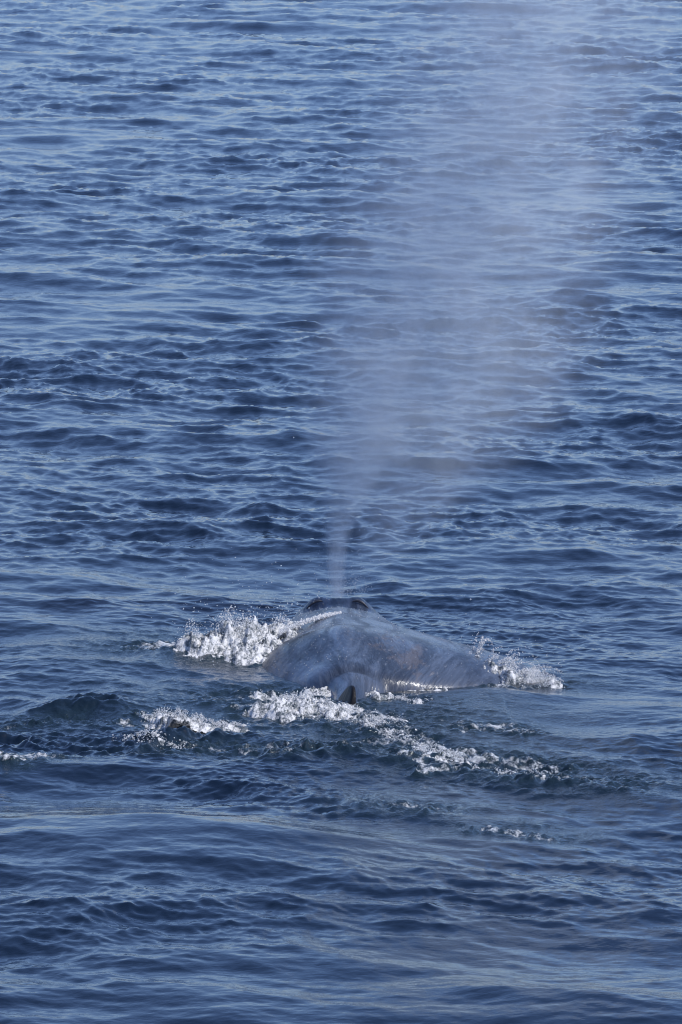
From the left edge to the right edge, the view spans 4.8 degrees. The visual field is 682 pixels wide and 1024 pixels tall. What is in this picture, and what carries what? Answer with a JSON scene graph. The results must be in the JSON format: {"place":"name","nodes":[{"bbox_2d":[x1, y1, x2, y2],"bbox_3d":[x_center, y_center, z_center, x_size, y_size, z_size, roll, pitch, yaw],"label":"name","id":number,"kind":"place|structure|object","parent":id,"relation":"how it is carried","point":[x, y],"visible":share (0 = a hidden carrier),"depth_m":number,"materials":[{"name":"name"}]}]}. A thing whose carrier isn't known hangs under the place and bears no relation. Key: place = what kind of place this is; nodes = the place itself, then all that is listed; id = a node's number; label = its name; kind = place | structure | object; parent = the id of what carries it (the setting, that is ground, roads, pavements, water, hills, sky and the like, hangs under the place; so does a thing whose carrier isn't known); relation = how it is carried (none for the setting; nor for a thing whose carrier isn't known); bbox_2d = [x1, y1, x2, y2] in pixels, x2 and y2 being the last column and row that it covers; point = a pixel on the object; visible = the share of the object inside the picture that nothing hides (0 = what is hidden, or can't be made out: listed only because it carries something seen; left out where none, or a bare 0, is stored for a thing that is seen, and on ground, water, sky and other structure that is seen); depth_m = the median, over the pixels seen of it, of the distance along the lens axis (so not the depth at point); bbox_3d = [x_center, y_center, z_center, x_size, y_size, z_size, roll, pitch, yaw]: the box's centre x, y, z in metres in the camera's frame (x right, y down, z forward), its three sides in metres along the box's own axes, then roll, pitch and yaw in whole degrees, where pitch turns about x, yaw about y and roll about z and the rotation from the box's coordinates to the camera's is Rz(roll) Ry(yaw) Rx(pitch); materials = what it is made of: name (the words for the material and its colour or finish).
{"place":"outdoors","nodes":[
{"label":"outdoors","id":0,"kind":"place"},
{"bbox_2d":[0,0,681,1023],"bbox_3d":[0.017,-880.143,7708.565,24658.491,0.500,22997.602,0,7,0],"label":"sea","id":1,"kind":"structure","parent":0,"point":[390,290],"depth_m":136.29,"materials":[{"name":"liquid"}]},
{"bbox_2d":[112,726,193,748],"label":"foam","id":2,"kind":"object","parent":1,"relation":"on","point":[160,740],"visible":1,"depth_m":107.00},
{"bbox_2d":[140,707,248,732],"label":"foam","id":3,"kind":"object","parent":1,"relation":"on","point":[160,721],"visible":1,"depth_m":108.35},
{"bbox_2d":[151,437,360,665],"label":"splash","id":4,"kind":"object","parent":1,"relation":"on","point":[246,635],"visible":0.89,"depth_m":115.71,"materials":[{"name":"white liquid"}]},
{"bbox_2d":[242,686,447,726],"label":"foam","id":5,"kind":"object","parent":1,"relation":"on","point":[285,709],"visible":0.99,"depth_m":109.79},
{"bbox_2d":[262,597,530,704],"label":"whale","id":6,"kind":"object","parent":1,"relation":"in","point":[352,652],"visible":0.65,"depth_m":113.30,"materials":[{"name":"grey"}]},
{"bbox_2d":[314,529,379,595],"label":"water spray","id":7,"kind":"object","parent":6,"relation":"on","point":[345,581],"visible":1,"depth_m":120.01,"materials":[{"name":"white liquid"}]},
{"bbox_2d":[361,714,548,779],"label":"foam","id":8,"kind":"object","parent":1,"relation":"on","point":[367,723],"visible":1,"depth_m":106.03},
{"bbox_2d":[464,599,564,689],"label":"splash","id":9,"kind":"object","parent":1,"relation":"on","point":[507,675],"visible":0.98,"depth_m":113.09,"materials":[{"name":"white liquid"}]}
]}

